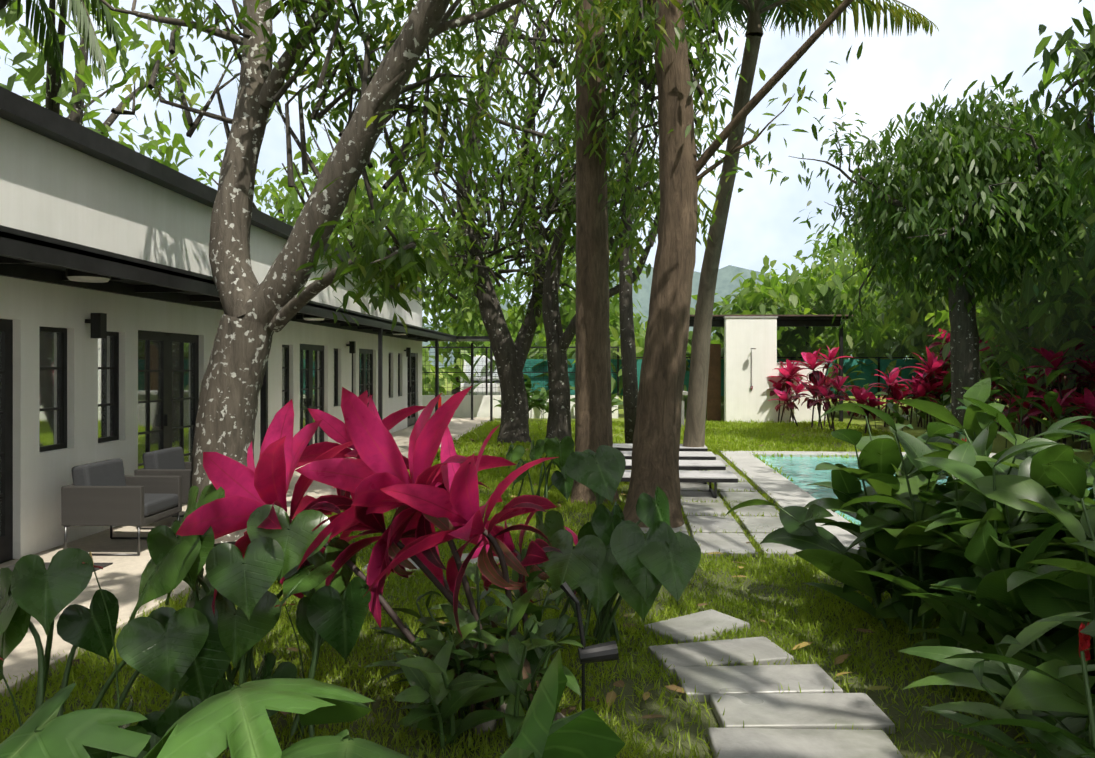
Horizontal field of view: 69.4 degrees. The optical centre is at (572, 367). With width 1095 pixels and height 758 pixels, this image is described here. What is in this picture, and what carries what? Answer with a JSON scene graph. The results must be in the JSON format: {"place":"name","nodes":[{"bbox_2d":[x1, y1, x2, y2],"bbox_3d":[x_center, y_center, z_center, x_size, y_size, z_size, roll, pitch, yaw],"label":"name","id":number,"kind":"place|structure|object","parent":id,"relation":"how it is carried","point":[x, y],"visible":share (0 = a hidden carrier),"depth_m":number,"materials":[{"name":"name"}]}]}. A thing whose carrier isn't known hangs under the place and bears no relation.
{"place":"outdoors","nodes":[
{"label":"outdoors","id":0,"kind":"place"},
{"bbox_2d":[0,118,421,558],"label":"building walls","id":1,"kind":"structure","parent":0,"point":[51,188],"depth_m":8.11,"materials":[{"name":"white paint"}]},
{"bbox_2d":[0,369,1094,757],"bbox_3d":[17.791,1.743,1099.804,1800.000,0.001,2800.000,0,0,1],"label":"ground","id":2,"kind":"structure","parent":0,"point":[924,739],"depth_m":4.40,"materials":[{"name":"green plant"}]},
{"bbox_2d":[0,417,494,697],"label":"terrace","id":3,"kind":"structure","parent":2,"relation":"on","point":[119,578],"depth_m":6.51,"materials":[{"name":"concrete"}]},
{"bbox_2d":[5,562,112,590],"bbox_3d":[-4.345,1.677,6.069,0.800,0.012,1.400,0,0,1],"label":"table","id":4,"kind":"object","parent":3,"relation":"on","point":[11,567],"depth_m":6.67,"materials":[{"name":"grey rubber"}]},
{"bbox_2d":[64,512,178,555],"bbox_3d":[-4.193,1.548,7.397,0.682,0.271,0.702,0,0,1],"label":"armchair frame","id":5,"kind":"object","parent":3,"relation":"on","point":[104,554],"visible":0.44,"depth_m":7.05,"materials":[{"name":"black metal"}]},
{"bbox_2d":[61,476,181,525],"bbox_3d":[-4.193,1.238,7.397,0.720,0.350,0.720,0,0,1],"label":"armchair","id":6,"kind":"object","parent":5,"relation":"on","point":[102,505],"visible":0.85,"depth_m":7.04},
{"bbox_2d":[71,458,177,516],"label":"armchair cushions","id":7,"kind":"object","parent":3,"relation":"on","point":[109,472],"visible":0.48,"depth_m":7.33,"materials":[{"name":"grey fabric"}]},
{"bbox_2d":[137,515,183,529],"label":"armchair legs","id":8,"kind":"object","parent":3,"relation":"on","point":[145,528],"visible":0.12,"depth_m":8.20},
{"bbox_2d":[134,462,191,503],"bbox_3d":[-4.175,1.238,8.537,0.720,0.350,0.720,0,0,1],"label":"armchair frame","id":9,"kind":"object","parent":8,"relation":"on","point":[186,473],"visible":0.15,"depth_m":8.18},
{"bbox_2d":[142,446,184,468],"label":"armchair cushions","id":10,"kind":"object","parent":3,"relation":"on","point":[170,458],"visible":0.29,"depth_m":8.43,"materials":[{"name":"grey fabric"}]},
{"bbox_2d":[0,86,492,562],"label":"building trim","id":11,"kind":"structure","parent":3,"relation":"on","point":[26,255],"depth_m":8.28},
{"bbox_2d":[0,331,413,535],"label":"windows","id":12,"kind":"structure","parent":11,"relation":"in","point":[48,388],"depth_m":9.12,"materials":[{"name":"clear glass"}]},
{"bbox_2d":[66,268,406,333],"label":"ceiling lamp rims","id":13,"kind":"object","parent":11,"relation":"attached to","point":[70,272],"visible":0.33,"depth_m":6.99,"materials":[{"name":"black metal"}]},
{"bbox_2d":[67,276,405,334],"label":"ceiling lamp diffusers","id":14,"kind":"object","parent":13,"relation":"attached to","point":[90,279],"visible":1,"depth_m":7.09,"materials":[{"name":"white plastic"}]},
{"bbox_2d":[0,649,624,757],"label":"large green leaves","id":15,"kind":"object","parent":2,"relation":"on","point":[237,722],"visible":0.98,"depth_m":1.75,"materials":[{"name":"green plant"}]},
{"bbox_2d":[96,0,531,543],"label":"tree","id":16,"kind":"object","parent":2,"relation":"on","point":[255,316],"depth_m":7.90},
{"bbox_2d":[0,436,700,757],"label":"aroid leaves","id":17,"kind":"object","parent":2,"relation":"on","point":[196,650],"visible":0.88,"depth_m":3.86,"materials":[{"name":"green plant"}]},
{"bbox_2d":[399,621,541,718],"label":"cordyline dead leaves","id":18,"kind":"object","parent":2,"relation":"on","point":[526,666],"visible":0.06,"depth_m":3.92,"materials":[{"name":"plant"}]},
{"bbox_2d":[63,423,891,718],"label":"fallen leaves","id":19,"kind":"object","parent":2,"relation":"on","point":[611,695],"visible":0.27,"depth_m":4.53,"materials":[{"name":"brown plant"}]},
{"bbox_2d":[461,356,500,394],"bbox_3d":[-3.226,0.476,31.804,2.040,1.834,5.200,0,0,1],"label":"van body","id":20,"kind":"object","parent":2,"relation":"on","point":[476,378],"visible":0.19,"depth_m":29.22,"materials":[{"name":"white metal"}]},
{"bbox_2d":[462,386,500,390],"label":"van headlights","id":21,"kind":"object","parent":20,"relation":"attached to","point":[499,389],"visible":0.43,"depth_m":29.20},
{"bbox_2d":[466,357,499,394],"bbox_3d":[-3.264,0.522,29.503,1.700,1.782,0.676,0,0,1],"label":"van glass grille","id":22,"kind":"object","parent":20,"relation":"attached to","point":[482,361],"visible":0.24,"depth_m":29.63,"materials":[{"name":"grey glass"}]},
{"bbox_2d":[473,702,565,735],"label":"garden rocks","id":23,"kind":"object","parent":2,"relation":"on","point":[492,725],"visible":0.15,"depth_m":3.77,"materials":[{"name":"grey stone"}]},
{"bbox_2d":[422,395,617,417],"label":"white wall","id":24,"kind":"structure","parent":2,"relation":"on","point":[481,405],"depth_m":27.00,"materials":[{"name":"white paint"}]},
{"bbox_2d":[0,341,1094,757],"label":"shrubs","id":25,"kind":"object","parent":2,"relation":"on","point":[1039,575],"depth_m":3.97,"materials":[{"name":"green plant"}]},
{"bbox_2d":[0,0,1094,436],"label":"tree","id":26,"kind":"object","parent":2,"relation":"on","point":[1024,322],"depth_m":27.05,"materials":[{"name":"green plant"}]},
{"bbox_2d":[423,0,722,443],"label":"tree","id":27,"kind":"object","parent":2,"relation":"on","point":[510,356],"visible":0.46,"depth_m":18.10,"materials":[{"name":"brown plant"}]},
{"bbox_2d":[560,581,618,710],"bbox_3d":[0.077,1.387,3.796,0.279,0.713,0.090,0,0,-7],"label":"garden spotlight","id":28,"kind":"object","parent":2,"relation":"on","point":[605,651],"visible":0.92,"depth_m":3.77,"materials":[{"name":"black metal"}]},
{"bbox_2d":[569,0,620,505],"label":"tree trunk","id":29,"kind":"object","parent":2,"relation":"on","point":[593,417],"visible":0.73,"depth_m":10.35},
{"bbox_2d":[362,0,862,333],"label":"tree leaves","id":30,"kind":"object","parent":2,"relation":"on","point":[619,11],"visible":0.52,"depth_m":11.69,"materials":[{"name":"green plant"}]},
{"bbox_2d":[619,4,640,443],"bbox_3d":[1.642,-4.726,16.297,7.451,13.325,5.065,0,0,-42],"label":"dark tree","id":31,"kind":"object","parent":2,"relation":"on","point":[629,366],"visible":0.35,"depth_m":15.82,"materials":[{"name":"brown plant"}]},
{"bbox_2d":[361,455,903,757],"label":"stepping stones","id":32,"kind":"object","parent":2,"relation":"on","point":[784,724],"visible":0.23,"depth_m":4.27,"materials":[{"name":"grey concrete"}]},
{"bbox_2d":[616,448,737,497],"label":"lounger frames","id":33,"kind":"structure","parent":32,"relation":"on","point":[706,480],"depth_m":11.48,"materials":[{"name":"black metal"}]},
{"bbox_2d":[613,444,737,478],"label":"sun loungers","id":34,"kind":"object","parent":33,"relation":"on","point":[707,474],"visible":0.27,"depth_m":11.61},
{"bbox_2d":[176,326,1094,643],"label":"cordyline","id":35,"kind":"object","parent":2,"relation":"on","point":[372,476],"depth_m":4.11,"materials":[{"name":"plant"}]},
{"bbox_2d":[422,346,924,417],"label":"fence frames","id":36,"kind":"structure","parent":2,"relation":"on","point":[543,372],"depth_m":27.10,"materials":[{"name":"black metal"}]},
{"bbox_2d":[522,359,950,395],"bbox_3d":[13.861,0.358,15.479,32.600,1.270,23.510,0,0,1],"label":"fence screen","id":37,"kind":"object","parent":36,"relation":"attached to","point":[869,370],"depth_m":27.28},
{"bbox_2d":[681,391,687,427],"bbox_3d":[2.529,1.218,22.859,1.500,1.050,0.900,0,0,1],"label":"concrete counter","id":38,"kind":"object","parent":2,"relation":"on","point":[682,410],"visible":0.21,"depth_m":22.50,"materials":[{"name":"white concrete"}]},
{"bbox_2d":[707,344,720,420],"bbox_3d":[4.602,0.493,25.801,0.450,2.500,0.050,0,0,1],"label":"wood pergola screen","id":39,"kind":"object","parent":2,"relation":"on","point":[714,396],"visible":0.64,"depth_m":25.78,"materials":[{"name":"brown wood"}]},
{"bbox_2d":[683,6,762,451],"bbox_3d":[2.492,-1.673,13.170,0.637,7.369,3.184,0,0,-15],"label":"palm trunk","id":40,"kind":"object","parent":2,"relation":"on","point":[694,433],"visible":0.69,"depth_m":13.39,"materials":[{"name":"brown plant"}]},
{"bbox_2d":[9,0,938,87],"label":"palm fronds","id":41,"kind":"object","parent":40,"relation":"attached to","point":[792,9],"visible":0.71,"depth_m":12.93,"materials":[{"name":"green plant"}]},
{"bbox_2d":[50,0,105,71],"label":"palm rachis","id":42,"kind":"object","parent":41,"relation":"on","point":[91,24],"visible":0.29,"depth_m":13.20,"materials":[{"name":"green plant"}]},
{"bbox_2d":[737,0,931,22],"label":"palm rachis","id":43,"kind":"object","parent":40,"relation":"attached to","point":[747,5],"visible":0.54,"depth_m":11.67,"materials":[{"name":"green plant"}]},
{"bbox_2d":[623,0,853,527],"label":"tree trunk","id":44,"kind":"object","parent":2,"relation":"on","point":[656,446],"visible":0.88,"depth_m":8.84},
{"bbox_2d":[683,316,847,421],"bbox_3d":[6.104,0.063,27.402,5.500,3.360,4.500,0,0,1],"label":"pergola frame","id":45,"kind":"object","parent":2,"relation":"on","point":[807,322],"visible":0.23,"depth_m":25.37,"materials":[{"name":"black metal"}]},
{"bbox_2d":[690,314,852,316],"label":"pergola roof","id":46,"kind":"structure","parent":45,"relation":"on","point":[778,315],"depth_m":25.05,"materials":[{"name":"black metal"}]},
{"bbox_2d":[724,318,825,422],"bbox_3d":[6.389,0.093,24.997,3.150,3.300,0.300,0,0,1],"label":"outdoor shower wall","id":47,"kind":"structure","parent":2,"relation":"on","point":[742,400],"depth_m":24.86,"materials":[{"name":"white paint"}]},
{"bbox_2d":[750,348,755,390],"bbox_3d":[5.609,0.072,24.675,0.180,1.342,0.370,0,0,1],"label":"outdoor shower","id":48,"kind":"object","parent":47,"relation":"attached to","point":[751,387],"visible":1,"depth_m":24.82,"materials":[{"name":"silver metal"}]},
{"bbox_2d":[723,316,826,362],"bbox_3d":[6.389,-0.857,24.997,3.210,1.480,0.360,0,0,1],"label":"wall coping","id":49,"kind":"object","parent":47,"relation":"on","point":[756,317],"visible":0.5,"depth_m":24.83,"materials":[{"name":"grey concrete"}]},
{"bbox_2d":[719,451,1092,549],"bbox_3d":[5.263,1.808,10.974,5.300,0.270,9.400,0,0,4],"label":"pool coping","id":50,"kind":"object","parent":2,"relation":"on","point":[783,491],"visible":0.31,"depth_m":11.68,"materials":[{"name":"grey stone"}]},
{"bbox_2d":[789,109,1090,442],"bbox_3d":[8.139,-2.003,16.953,6.212,7.706,5.668,0,0,-35],"label":"tree trunk","id":51,"kind":"object","parent":2,"relation":"on","point":[964,355],"visible":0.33,"depth_m":16.61,"materials":[{"name":"brown plant"}]},
{"bbox_2d":[111,0,1094,330],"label":"tree","id":52,"kind":"object","parent":51,"relation":"attached to","point":[966,153],"depth_m":15.20,"materials":[{"name":"green plant"}]},
{"bbox_2d":[0,0,1094,324],"label":"sky","id":53,"kind":"structure","parent":0,"point":[975,40],"materials":[{"name":"white"}]},
{"bbox_2d":[422,263,922,368],"bbox_3d":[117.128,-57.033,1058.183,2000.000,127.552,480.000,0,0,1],"label":"distant hill","id":54,"kind":"structure","parent":0,"point":[724,285],"depth_m":881.14,"materials":[{"name":"green plant"}]},
{"bbox_2d":[758,456,1091,523],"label":"pool water","id":55,"kind":"structure","parent":0,"point":[802,472],"depth_m":13.05,"materials":[{"name":"teal liquid"}]},
{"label":"anthurium spadix","id":56,"kind":"object","parent":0,"visible":0},
{"bbox_2d":[0,562,295,659],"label":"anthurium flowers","id":57,"kind":"object","parent":56,"relation":"on","point":[95,566],"visible":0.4,"depth_m":3.59,"materials":[{"name":"plant"}]}
]}

